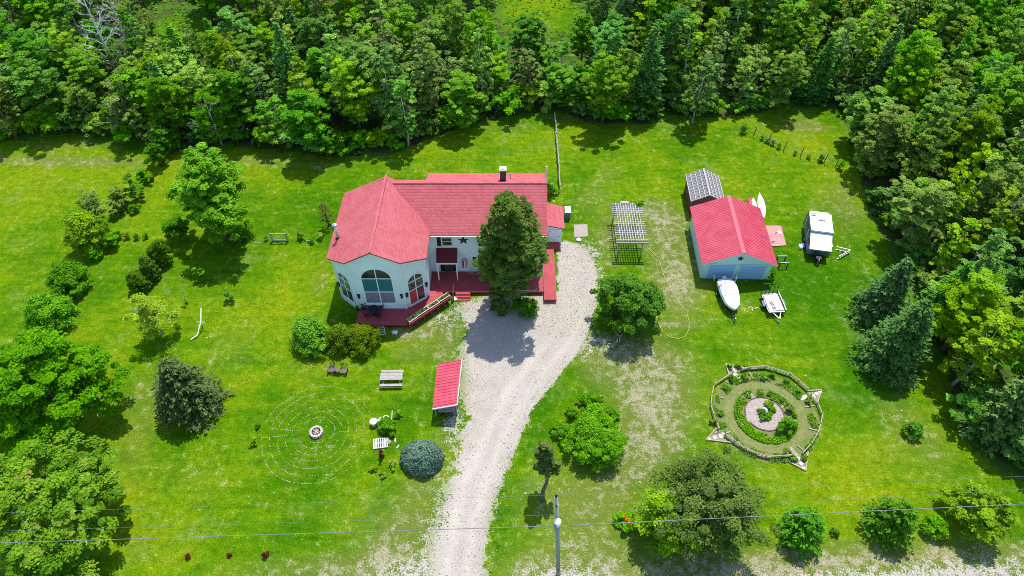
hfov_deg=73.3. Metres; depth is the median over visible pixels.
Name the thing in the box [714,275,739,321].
boat
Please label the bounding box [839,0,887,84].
slender tree
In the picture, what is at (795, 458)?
garden plant
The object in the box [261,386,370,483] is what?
stone labyrinth
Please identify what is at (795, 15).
shaggy tree
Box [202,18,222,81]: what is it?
conifer tree
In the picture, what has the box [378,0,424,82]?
leafy tree
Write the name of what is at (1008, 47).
leafy tree
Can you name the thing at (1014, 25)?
conifer tree
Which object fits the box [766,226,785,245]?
ground pad
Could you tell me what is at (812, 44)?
slender tree
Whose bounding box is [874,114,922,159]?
leafy tree
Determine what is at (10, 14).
shaggy tree
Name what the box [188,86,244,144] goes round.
shaggy tree
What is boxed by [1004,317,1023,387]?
leafy tree
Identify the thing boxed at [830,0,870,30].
leafy tree
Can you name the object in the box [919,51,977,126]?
leafy tree
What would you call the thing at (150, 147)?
hedge shrub
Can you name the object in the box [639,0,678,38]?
leafy tree
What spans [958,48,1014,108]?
leafy tree
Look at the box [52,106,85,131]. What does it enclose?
bush
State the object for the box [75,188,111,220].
willow shrub
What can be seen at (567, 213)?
heat pump
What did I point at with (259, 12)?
leafy tree
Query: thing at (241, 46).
leafy tree
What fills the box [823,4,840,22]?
shaggy tree
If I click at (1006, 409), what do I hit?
conifer tree
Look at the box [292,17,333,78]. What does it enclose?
leafy tree
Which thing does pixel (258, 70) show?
slender tree
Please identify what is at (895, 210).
bush
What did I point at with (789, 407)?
garden plant
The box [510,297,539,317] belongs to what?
wall shrub
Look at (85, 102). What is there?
shaggy tree
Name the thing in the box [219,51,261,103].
leafy tree
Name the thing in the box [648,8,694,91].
leafy tree
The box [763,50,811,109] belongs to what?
leafy tree
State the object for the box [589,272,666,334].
round tree
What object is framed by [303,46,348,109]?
leafy tree
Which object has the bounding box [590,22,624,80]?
leafy tree
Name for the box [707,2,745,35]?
leafy tree
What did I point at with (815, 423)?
ground cover
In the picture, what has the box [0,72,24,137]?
leafy tree
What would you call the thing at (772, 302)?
utility trailer
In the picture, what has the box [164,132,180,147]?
bush
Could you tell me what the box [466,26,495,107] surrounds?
slender tree
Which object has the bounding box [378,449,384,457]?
barberry
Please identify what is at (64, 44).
leafy tree
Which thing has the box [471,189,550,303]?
shade tree
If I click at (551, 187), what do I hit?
wall shrub
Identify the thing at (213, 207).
poplar tree
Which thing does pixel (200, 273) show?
sapling
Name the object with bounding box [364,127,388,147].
bush
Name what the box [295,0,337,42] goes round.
slender tree
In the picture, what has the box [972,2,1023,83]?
leafy tree
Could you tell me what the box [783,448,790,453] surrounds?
garden plant
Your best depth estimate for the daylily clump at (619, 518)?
56.55 m
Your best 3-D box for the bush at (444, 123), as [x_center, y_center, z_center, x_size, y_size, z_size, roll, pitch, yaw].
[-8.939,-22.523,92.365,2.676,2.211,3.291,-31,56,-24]
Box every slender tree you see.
[0,9,18,44]
[0,16,18,61]
[25,27,69,86]
[49,0,99,69]
[115,7,158,61]
[133,22,164,66]
[216,39,254,110]
[240,59,282,121]
[269,8,303,72]
[287,56,320,111]
[287,73,321,122]
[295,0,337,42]
[308,0,342,53]
[317,17,350,64]
[318,33,347,120]
[342,4,381,79]
[346,18,382,87]
[358,2,387,42]
[360,0,396,65]
[366,41,407,131]
[371,17,402,82]
[373,0,400,35]
[383,44,415,119]
[383,75,420,145]
[403,37,445,118]
[407,20,441,101]
[428,0,439,25]
[433,0,454,48]
[435,0,466,38]
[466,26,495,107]
[475,0,497,16]
[515,48,543,90]
[530,23,553,66]
[543,37,574,81]
[563,61,599,108]
[588,0,618,41]
[616,27,642,100]
[629,0,660,62]
[659,0,682,21]
[665,11,703,97]
[681,1,704,60]
[681,53,717,123]
[692,32,729,99]
[693,6,726,82]
[703,7,732,64]
[714,0,752,70]
[725,23,751,85]
[784,0,817,46]
[790,21,820,92]
[817,18,860,90]
[822,17,857,78]
[828,0,863,45]
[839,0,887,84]
[841,0,873,36]
[855,96,897,150]
[856,0,903,54]
[890,0,915,16]
[890,177,928,221]
[894,14,939,64]
[895,0,937,46]
[899,113,959,196]
[901,0,940,35]
[918,91,969,159]
[927,142,992,236]
[927,217,981,271]
[931,1,948,36]
[937,311,1023,391]
[942,0,984,57]
[946,26,985,85]
[948,153,1007,226]
[953,55,1012,135]
[953,228,1020,285]
[965,179,1023,261]
[977,138,1023,219]
[978,0,1023,51]
[985,120,1023,187]
[986,91,1023,157]
[988,290,1023,360]
[993,97,1023,160]
[1000,86,1023,115]
[1007,224,1023,264]
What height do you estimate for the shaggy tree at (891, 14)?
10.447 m
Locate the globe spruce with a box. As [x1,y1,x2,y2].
[399,439,444,478]
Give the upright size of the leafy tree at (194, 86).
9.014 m
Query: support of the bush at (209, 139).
on the ground at (652, 386)
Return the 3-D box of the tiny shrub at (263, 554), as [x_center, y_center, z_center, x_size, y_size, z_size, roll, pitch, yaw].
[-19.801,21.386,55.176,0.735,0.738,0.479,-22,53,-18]
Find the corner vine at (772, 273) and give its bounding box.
[768,268,776,278]
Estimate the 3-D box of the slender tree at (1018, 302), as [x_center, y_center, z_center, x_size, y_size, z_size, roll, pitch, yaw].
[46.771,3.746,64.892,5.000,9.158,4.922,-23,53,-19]
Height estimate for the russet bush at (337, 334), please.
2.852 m
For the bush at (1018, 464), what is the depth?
59.74 m
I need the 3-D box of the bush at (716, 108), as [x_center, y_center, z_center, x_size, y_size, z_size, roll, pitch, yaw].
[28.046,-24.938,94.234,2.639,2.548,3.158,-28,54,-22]
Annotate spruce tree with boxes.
[150,356,234,434]
[844,297,934,397]
[846,256,915,330]
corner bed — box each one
[706,427,731,442]
[725,363,741,373]
[786,451,808,470]
[807,389,821,403]
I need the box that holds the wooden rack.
[776,256,789,267]
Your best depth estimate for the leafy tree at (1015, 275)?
68.84 m
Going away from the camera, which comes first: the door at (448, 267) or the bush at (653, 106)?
the door at (448, 267)
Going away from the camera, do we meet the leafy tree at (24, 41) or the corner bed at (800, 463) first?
the corner bed at (800, 463)
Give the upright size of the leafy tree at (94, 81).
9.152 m
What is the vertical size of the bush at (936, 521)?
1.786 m
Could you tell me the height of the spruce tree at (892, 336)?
9.600 m
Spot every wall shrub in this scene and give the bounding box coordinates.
[488,296,508,316]
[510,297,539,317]
[547,178,559,194]
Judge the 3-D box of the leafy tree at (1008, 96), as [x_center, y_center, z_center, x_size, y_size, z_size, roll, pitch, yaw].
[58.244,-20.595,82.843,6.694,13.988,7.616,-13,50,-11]
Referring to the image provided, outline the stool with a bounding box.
[369,418,376,426]
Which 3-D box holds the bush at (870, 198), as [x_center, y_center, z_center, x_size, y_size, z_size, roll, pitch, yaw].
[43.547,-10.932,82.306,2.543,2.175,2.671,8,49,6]
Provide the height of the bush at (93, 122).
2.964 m
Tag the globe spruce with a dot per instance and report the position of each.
(416, 460)
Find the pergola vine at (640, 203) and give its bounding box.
[635,199,644,220]
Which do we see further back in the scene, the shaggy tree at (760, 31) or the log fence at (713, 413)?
the shaggy tree at (760, 31)
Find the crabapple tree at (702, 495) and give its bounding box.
[648,445,780,562]
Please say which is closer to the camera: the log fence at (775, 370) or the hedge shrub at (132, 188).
the log fence at (775, 370)
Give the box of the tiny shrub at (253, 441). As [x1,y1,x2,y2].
[248,437,257,445]
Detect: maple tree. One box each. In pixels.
[0,326,130,458]
[0,427,131,575]
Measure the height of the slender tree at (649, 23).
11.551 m
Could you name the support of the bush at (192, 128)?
on the ground at (652, 386)
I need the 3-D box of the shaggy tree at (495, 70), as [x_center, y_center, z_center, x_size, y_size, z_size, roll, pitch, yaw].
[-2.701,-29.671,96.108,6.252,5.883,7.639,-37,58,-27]
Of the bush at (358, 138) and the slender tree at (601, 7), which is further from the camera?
the slender tree at (601, 7)
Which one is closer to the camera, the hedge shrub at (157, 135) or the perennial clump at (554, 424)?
the perennial clump at (554, 424)
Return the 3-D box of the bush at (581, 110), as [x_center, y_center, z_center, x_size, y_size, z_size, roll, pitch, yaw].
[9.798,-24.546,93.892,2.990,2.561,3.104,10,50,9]
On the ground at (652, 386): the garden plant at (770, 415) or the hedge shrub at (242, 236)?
the hedge shrub at (242, 236)
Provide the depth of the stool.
62.86 m
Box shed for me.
[684,168,723,214]
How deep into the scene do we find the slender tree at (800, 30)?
100.03 m
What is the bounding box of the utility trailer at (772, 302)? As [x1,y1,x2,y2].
[761,283,786,322]
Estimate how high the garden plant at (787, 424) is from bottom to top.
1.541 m
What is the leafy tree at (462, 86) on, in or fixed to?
on the ground at (652, 386)
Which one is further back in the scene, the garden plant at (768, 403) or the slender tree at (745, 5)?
the slender tree at (745, 5)
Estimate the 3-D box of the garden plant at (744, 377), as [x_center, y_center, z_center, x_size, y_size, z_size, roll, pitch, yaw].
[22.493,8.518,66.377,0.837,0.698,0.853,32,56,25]
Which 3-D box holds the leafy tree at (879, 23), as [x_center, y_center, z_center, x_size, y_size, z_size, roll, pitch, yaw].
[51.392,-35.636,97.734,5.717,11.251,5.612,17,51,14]
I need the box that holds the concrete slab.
[574,224,587,236]
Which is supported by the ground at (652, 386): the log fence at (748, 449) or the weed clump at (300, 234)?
the weed clump at (300, 234)
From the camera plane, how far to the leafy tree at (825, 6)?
102.79 m
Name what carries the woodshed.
on the ground at (652, 386)
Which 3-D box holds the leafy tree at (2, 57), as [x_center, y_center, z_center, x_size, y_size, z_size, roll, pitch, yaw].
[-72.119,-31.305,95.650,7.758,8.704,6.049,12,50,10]
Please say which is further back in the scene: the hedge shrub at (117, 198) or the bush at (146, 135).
the bush at (146, 135)
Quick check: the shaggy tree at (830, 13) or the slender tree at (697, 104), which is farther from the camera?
the shaggy tree at (830, 13)
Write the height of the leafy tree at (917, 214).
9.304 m
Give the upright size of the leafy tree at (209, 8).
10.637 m
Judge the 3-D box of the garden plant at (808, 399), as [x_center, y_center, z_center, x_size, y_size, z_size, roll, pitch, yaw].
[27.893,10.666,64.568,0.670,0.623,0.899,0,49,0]
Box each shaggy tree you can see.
[0,0,30,28]
[0,6,19,37]
[3,0,51,31]
[5,47,24,67]
[31,16,72,65]
[62,79,101,122]
[78,18,126,75]
[98,77,158,137]
[99,39,143,75]
[108,0,128,14]
[111,50,153,94]
[114,0,161,52]
[134,49,169,107]
[155,28,196,67]
[157,46,210,105]
[176,18,210,69]
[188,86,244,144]
[245,96,295,138]
[250,21,287,73]
[260,0,298,40]
[277,0,306,41]
[352,33,381,53]
[400,0,428,27]
[423,26,448,66]
[433,50,470,98]
[467,3,494,49]
[471,52,518,92]
[475,30,514,66]
[529,48,558,80]
[579,0,606,35]
[610,48,643,88]
[723,55,763,100]
[738,44,774,87]
[753,0,777,44]
[787,0,811,46]
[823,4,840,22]
[854,37,903,85]
[857,0,897,37]
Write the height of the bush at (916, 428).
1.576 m
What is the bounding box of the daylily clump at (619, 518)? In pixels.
[612,511,637,532]
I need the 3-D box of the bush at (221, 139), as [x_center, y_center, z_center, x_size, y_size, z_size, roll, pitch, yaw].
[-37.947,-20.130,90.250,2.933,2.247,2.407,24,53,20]
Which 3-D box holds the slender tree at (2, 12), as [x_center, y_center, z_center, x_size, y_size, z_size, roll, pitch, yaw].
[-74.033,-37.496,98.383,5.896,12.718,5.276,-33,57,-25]
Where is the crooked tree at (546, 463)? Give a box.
[533,439,562,501]
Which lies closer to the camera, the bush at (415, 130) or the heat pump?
the heat pump
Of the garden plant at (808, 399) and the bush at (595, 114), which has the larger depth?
the bush at (595, 114)
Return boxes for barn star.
[458,237,467,243]
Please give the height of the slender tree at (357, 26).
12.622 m
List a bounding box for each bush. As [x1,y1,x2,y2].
[0,128,7,139]
[10,105,47,133]
[20,293,80,335]
[32,101,62,130]
[43,258,92,295]
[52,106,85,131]
[57,207,107,254]
[78,112,98,131]
[81,111,105,136]
[83,245,103,260]
[98,102,133,134]
[100,231,118,246]
[110,107,151,141]
[141,120,167,144]
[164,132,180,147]
[181,116,201,140]
[201,127,215,142]
[211,125,225,141]
[220,120,248,147]
[251,119,285,145]
[251,132,264,143]
[278,130,317,150]
[282,138,294,147]
[288,314,329,357]
[310,128,345,155]
[322,323,352,355]
[329,128,352,155]
[344,129,372,148]
[345,320,380,358]
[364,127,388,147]
[382,129,404,148]
[396,122,420,139]
[417,115,441,134]
[435,110,451,128]
[446,106,467,125]
[466,92,490,115]
[487,92,504,115]
[494,85,528,115]
[510,79,538,110]
[527,79,556,112]
[554,89,570,105]
[562,403,628,472]
[572,99,591,116]
[588,96,616,118]
[601,93,628,119]
[623,102,640,118]
[632,94,662,115]
[662,90,681,109]
[673,91,697,112]
[687,89,718,108]
[706,94,729,113]
[730,99,749,112]
[743,91,768,108]
[750,86,773,102]
[773,504,827,561]
[829,84,857,101]
[830,526,840,537]
[838,91,860,108]
[847,125,862,143]
[853,151,880,177]
[858,495,921,550]
[860,164,885,177]
[864,188,884,204]
[871,184,910,215]
[881,211,897,229]
[884,203,909,226]
[894,241,933,272]
[901,420,924,439]
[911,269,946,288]
[920,513,950,539]
[946,376,994,424]
[954,380,994,429]
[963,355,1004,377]
[963,372,1023,418]
[967,419,992,434]
[991,423,1023,460]
[1013,448,1023,469]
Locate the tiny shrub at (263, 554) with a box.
[261,551,269,557]
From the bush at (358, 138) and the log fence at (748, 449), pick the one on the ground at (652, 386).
the bush at (358, 138)
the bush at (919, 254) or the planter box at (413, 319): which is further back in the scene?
the bush at (919, 254)
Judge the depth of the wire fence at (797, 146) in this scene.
88.81 m
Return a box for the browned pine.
[318,201,334,225]
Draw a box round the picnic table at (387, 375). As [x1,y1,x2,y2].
[379,370,403,386]
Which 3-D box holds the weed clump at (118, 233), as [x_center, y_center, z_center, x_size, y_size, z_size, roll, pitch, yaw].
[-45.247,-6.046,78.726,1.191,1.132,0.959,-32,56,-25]
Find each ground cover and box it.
[713,372,818,462]
[733,388,787,419]
[737,418,798,443]
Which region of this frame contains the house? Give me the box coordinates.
[326,166,547,308]
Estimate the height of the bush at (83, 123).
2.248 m
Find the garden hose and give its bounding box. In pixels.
[644,244,688,338]
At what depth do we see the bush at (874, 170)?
84.85 m
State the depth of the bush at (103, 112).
89.82 m
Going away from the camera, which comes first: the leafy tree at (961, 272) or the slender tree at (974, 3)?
the leafy tree at (961, 272)
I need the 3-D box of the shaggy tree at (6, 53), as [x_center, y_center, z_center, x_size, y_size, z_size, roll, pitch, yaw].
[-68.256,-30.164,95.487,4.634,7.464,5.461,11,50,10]
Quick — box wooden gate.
[269,233,288,240]
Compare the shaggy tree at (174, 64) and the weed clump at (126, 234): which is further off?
the shaggy tree at (174, 64)
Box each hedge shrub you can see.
[106,186,129,207]
[108,201,123,216]
[121,172,144,199]
[127,204,139,213]
[135,168,153,182]
[142,143,168,166]
[149,123,176,154]
[161,216,189,239]
[231,230,248,245]
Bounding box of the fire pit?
[309,425,322,438]
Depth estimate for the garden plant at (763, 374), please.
66.21 m
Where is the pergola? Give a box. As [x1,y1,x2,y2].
[611,201,648,255]
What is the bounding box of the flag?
[462,261,466,267]
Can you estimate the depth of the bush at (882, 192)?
79.77 m
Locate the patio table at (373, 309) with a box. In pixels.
[368,305,378,315]
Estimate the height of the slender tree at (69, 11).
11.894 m
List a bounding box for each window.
[337,272,355,304]
[360,268,397,304]
[406,272,426,306]
[441,237,452,245]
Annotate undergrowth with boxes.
[0,0,1023,458]
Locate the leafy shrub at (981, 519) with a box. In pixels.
[940,479,1019,545]
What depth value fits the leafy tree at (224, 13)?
94.17 m
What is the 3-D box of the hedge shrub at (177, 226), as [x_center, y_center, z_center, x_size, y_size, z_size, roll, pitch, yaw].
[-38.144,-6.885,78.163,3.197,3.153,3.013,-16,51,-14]
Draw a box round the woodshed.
[433,359,461,415]
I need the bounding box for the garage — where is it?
[689,195,777,279]
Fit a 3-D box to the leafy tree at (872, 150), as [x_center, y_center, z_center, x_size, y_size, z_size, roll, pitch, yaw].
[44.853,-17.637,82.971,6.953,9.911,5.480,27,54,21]
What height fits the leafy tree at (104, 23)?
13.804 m
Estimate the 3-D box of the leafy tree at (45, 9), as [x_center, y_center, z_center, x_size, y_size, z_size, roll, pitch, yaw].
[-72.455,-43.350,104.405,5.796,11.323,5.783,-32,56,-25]
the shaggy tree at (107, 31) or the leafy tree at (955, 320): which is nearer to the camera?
the leafy tree at (955, 320)
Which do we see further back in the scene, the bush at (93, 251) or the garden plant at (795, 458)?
the bush at (93, 251)
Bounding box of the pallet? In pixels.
[373,437,387,449]
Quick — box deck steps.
[453,284,470,300]
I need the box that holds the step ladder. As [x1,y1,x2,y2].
[835,247,849,258]
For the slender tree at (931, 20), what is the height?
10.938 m
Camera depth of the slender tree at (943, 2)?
102.06 m
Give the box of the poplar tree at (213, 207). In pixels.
[165,142,255,243]
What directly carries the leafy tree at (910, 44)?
on the ground at (652, 386)
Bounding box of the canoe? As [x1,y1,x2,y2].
[757,192,765,218]
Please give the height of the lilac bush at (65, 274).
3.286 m
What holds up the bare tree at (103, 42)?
on the ground at (652, 386)
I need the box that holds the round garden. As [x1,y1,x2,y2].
[712,371,819,463]
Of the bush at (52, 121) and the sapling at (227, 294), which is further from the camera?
the bush at (52, 121)
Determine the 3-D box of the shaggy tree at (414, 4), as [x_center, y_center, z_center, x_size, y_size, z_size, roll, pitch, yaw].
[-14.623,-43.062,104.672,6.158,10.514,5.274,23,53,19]
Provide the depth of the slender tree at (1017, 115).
81.25 m
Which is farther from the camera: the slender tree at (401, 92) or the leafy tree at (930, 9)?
the leafy tree at (930, 9)
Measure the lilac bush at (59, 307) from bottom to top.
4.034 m
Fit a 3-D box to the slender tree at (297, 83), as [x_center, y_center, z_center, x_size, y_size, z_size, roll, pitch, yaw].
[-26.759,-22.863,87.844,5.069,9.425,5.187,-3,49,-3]
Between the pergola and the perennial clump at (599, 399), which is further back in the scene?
the pergola
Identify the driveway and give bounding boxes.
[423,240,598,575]
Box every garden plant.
[377,416,396,436]
[392,409,402,418]
[709,417,718,423]
[729,375,734,383]
[735,361,741,367]
[742,372,750,379]
[757,408,765,414]
[759,372,767,379]
[759,413,767,419]
[764,400,773,407]
[767,412,772,419]
[768,372,776,376]
[770,406,776,412]
[776,417,797,435]
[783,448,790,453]
[785,402,794,411]
[789,456,798,460]
[801,453,807,460]
[805,397,811,404]
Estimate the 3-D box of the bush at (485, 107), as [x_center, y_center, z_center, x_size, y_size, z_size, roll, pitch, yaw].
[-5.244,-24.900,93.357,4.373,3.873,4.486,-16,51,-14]
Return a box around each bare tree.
[73,0,134,73]
[93,0,134,54]
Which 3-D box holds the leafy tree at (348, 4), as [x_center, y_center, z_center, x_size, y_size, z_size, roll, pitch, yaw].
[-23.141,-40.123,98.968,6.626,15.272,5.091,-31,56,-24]
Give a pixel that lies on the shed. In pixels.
(703, 185)
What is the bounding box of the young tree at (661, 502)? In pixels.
[631,486,703,558]
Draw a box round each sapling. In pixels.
[191,265,204,279]
[222,287,234,299]
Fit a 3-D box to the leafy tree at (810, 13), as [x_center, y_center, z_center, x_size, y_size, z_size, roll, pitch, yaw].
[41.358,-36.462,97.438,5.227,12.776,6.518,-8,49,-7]
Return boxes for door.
[444,264,452,270]
[549,229,559,241]
[705,264,737,278]
[734,264,767,279]
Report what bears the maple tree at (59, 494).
on the ground at (652, 386)
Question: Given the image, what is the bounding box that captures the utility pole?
[554,494,560,575]
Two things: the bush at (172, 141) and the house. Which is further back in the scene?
the bush at (172, 141)
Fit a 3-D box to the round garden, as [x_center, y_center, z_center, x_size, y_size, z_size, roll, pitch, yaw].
[23.408,11.793,63.873,10.049,0.114,9.778,0,49,0]
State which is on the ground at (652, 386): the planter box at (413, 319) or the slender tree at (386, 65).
the slender tree at (386, 65)
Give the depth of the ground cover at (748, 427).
62.44 m
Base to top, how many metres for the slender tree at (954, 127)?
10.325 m
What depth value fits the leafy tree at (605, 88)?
87.66 m
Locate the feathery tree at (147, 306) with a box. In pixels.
[122,293,179,340]
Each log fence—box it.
[709,371,733,430]
[724,433,793,457]
[740,365,808,390]
[801,393,823,455]
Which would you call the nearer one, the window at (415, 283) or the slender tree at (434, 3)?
the window at (415, 283)
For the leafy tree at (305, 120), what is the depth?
83.94 m
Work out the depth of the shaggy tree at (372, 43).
97.83 m
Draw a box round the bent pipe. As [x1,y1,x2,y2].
[191,308,201,339]
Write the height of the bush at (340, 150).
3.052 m
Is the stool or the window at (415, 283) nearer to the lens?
the stool
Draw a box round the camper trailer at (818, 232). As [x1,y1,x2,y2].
[803,211,833,264]
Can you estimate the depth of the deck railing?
70.97 m
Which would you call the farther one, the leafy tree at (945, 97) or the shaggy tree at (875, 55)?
the shaggy tree at (875, 55)
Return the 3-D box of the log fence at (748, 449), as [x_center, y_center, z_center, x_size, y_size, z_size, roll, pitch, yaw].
[21.926,14.385,61.312,6.002,0.580,1.058,16,51,13]
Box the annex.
[545,203,564,250]
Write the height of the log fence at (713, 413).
0.580 m
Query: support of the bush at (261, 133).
on the ground at (652, 386)
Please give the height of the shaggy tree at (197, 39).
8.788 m
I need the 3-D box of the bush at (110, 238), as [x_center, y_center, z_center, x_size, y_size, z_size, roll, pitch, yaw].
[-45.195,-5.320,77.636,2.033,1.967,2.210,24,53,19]
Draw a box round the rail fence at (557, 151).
[554,112,560,189]
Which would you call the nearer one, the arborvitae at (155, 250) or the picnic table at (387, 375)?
the picnic table at (387, 375)
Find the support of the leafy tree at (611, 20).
on the ground at (652, 386)
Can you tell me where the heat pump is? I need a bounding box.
[564,206,570,219]
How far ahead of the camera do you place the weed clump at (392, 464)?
60.17 m
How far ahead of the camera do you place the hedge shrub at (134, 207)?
81.40 m
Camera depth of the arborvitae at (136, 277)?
72.68 m
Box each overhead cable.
[2,504,1019,542]
[14,476,1019,512]
[20,490,1008,530]
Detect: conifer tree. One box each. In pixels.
[0,0,22,27]
[147,58,189,127]
[163,22,211,95]
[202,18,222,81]
[271,22,307,104]
[285,7,308,62]
[298,0,319,41]
[609,0,640,55]
[621,22,666,119]
[790,36,836,106]
[851,23,904,103]
[854,0,889,29]
[865,8,907,75]
[913,40,966,121]
[953,0,1006,75]
[957,376,1023,457]
[998,16,1023,42]
[1005,0,1020,26]
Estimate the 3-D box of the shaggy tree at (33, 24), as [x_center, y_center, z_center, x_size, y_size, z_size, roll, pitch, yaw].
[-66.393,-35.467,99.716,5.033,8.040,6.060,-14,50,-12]
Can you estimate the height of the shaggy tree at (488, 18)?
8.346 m
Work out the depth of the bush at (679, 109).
93.67 m
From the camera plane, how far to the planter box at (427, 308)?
70.63 m
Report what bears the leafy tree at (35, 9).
on the ground at (652, 386)
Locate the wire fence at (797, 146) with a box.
[753,127,839,166]
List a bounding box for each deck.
[356,291,450,325]
[430,272,542,292]
[543,249,556,300]
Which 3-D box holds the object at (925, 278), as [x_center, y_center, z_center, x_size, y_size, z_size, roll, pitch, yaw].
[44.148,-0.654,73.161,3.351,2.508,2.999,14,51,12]
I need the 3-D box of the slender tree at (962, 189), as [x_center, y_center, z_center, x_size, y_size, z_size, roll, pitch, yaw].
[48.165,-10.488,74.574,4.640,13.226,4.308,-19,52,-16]
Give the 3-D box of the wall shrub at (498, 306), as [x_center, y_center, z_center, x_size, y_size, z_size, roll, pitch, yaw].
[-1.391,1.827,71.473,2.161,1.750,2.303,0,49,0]
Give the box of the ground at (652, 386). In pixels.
[0,0,1023,575]
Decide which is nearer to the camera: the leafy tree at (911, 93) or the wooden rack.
the wooden rack
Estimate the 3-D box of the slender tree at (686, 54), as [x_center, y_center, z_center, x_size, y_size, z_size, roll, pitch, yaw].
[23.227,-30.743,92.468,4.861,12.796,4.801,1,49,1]
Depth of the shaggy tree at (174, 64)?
91.18 m
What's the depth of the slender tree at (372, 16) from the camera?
101.53 m
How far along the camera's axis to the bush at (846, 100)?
94.05 m
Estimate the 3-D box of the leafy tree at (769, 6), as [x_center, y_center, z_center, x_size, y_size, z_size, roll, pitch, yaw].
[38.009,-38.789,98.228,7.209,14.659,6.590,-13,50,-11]
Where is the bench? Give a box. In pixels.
[438,406,453,415]
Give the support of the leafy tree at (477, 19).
on the ground at (652, 386)
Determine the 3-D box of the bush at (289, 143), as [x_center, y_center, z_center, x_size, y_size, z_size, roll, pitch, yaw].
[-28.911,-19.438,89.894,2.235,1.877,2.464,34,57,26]
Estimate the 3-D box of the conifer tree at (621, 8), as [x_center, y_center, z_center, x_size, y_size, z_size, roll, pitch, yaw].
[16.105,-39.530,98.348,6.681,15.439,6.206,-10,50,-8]
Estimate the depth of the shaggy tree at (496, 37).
98.08 m
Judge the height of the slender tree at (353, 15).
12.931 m
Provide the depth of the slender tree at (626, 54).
89.46 m
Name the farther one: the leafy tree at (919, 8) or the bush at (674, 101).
the leafy tree at (919, 8)
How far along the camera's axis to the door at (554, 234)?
77.56 m
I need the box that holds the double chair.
[327,362,347,375]
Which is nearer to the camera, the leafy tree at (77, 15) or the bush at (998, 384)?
the bush at (998, 384)
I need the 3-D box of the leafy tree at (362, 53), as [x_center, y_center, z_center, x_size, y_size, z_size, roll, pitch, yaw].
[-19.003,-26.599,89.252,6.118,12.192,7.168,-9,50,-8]
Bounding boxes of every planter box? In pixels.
[406,314,418,325]
[416,306,429,319]
[427,299,439,311]
[438,293,450,304]
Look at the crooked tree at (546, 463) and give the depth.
55.32 m
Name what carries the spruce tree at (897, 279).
on the ground at (652, 386)
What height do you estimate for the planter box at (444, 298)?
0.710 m
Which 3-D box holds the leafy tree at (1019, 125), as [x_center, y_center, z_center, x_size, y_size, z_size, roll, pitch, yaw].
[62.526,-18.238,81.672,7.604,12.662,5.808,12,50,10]
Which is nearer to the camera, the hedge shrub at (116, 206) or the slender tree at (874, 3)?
the hedge shrub at (116, 206)
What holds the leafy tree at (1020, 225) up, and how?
on the ground at (652, 386)
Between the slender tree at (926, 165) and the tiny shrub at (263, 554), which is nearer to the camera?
the tiny shrub at (263, 554)
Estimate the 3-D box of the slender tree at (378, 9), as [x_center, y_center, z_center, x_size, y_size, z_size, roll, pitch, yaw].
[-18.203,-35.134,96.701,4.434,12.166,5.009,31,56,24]
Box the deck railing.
[409,296,451,329]
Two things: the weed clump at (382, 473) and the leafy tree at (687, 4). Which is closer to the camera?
the weed clump at (382, 473)
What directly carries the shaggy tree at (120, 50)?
on the ground at (652, 386)
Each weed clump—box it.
[113,230,121,237]
[122,231,130,238]
[295,230,305,238]
[316,232,323,239]
[368,464,377,470]
[378,471,385,478]
[389,460,396,470]
[739,124,747,132]
[818,154,825,160]
[836,160,844,167]
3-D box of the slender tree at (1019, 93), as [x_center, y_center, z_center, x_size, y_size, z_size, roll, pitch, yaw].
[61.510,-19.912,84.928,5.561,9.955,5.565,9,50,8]
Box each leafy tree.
[0,26,69,108]
[0,44,10,82]
[0,63,53,133]
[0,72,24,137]
[9,56,75,125]
[11,0,70,51]
[30,0,53,20]
[46,29,100,86]
[49,0,86,28]
[62,48,113,105]
[68,0,128,57]
[74,0,110,42]
[104,66,153,121]
[141,76,195,138]
[164,61,218,120]
[187,0,220,25]
[199,29,239,88]
[206,68,260,133]
[212,5,256,62]
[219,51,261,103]
[223,29,273,90]
[228,0,241,11]
[237,0,275,41]
[279,88,338,153]
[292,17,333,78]
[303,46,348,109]
[322,55,381,129]
[328,0,373,37]
[342,39,388,122]
[355,0,400,47]
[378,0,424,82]
[408,16,456,76]
[434,69,488,128]
[436,0,474,75]
[461,0,498,72]
[503,11,547,72]
[540,62,578,107]
[565,9,596,66]
[579,49,638,123]
[589,9,639,64]
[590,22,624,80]
[621,0,667,51]
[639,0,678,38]
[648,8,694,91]
[667,0,702,64]
[690,0,722,32]
[700,0,737,53]
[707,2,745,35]
[735,0,776,55]
[758,0,809,63]
[760,0,806,66]
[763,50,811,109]
[783,0,830,60]
[798,0,839,29]
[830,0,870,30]
[844,85,898,143]
[851,104,914,173]
[858,0,899,69]
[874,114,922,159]
[881,29,934,126]
[882,36,941,123]
[889,175,962,246]
[892,38,946,102]
[893,44,958,106]
[898,78,966,169]
[903,259,974,340]
[910,1,928,21]
[917,0,974,39]
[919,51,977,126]
[924,0,949,29]
[928,272,1014,336]
[929,0,974,34]
[931,268,1012,352]
[934,12,989,70]
[935,97,1003,179]
[936,99,1005,189]
[953,0,1006,51]
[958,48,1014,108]
[960,157,1023,239]
[966,18,1023,93]
[968,65,1023,159]
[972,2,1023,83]
[997,28,1023,70]
[1001,112,1023,150]
[1001,240,1023,297]
[1002,175,1023,241]
[1003,65,1023,102]
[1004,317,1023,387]
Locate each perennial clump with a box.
[549,420,561,431]
[550,423,570,442]
[559,437,568,446]
[565,406,578,417]
[576,393,596,404]
[595,396,603,403]
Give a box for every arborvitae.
[125,269,152,293]
[137,255,161,281]
[145,238,173,268]

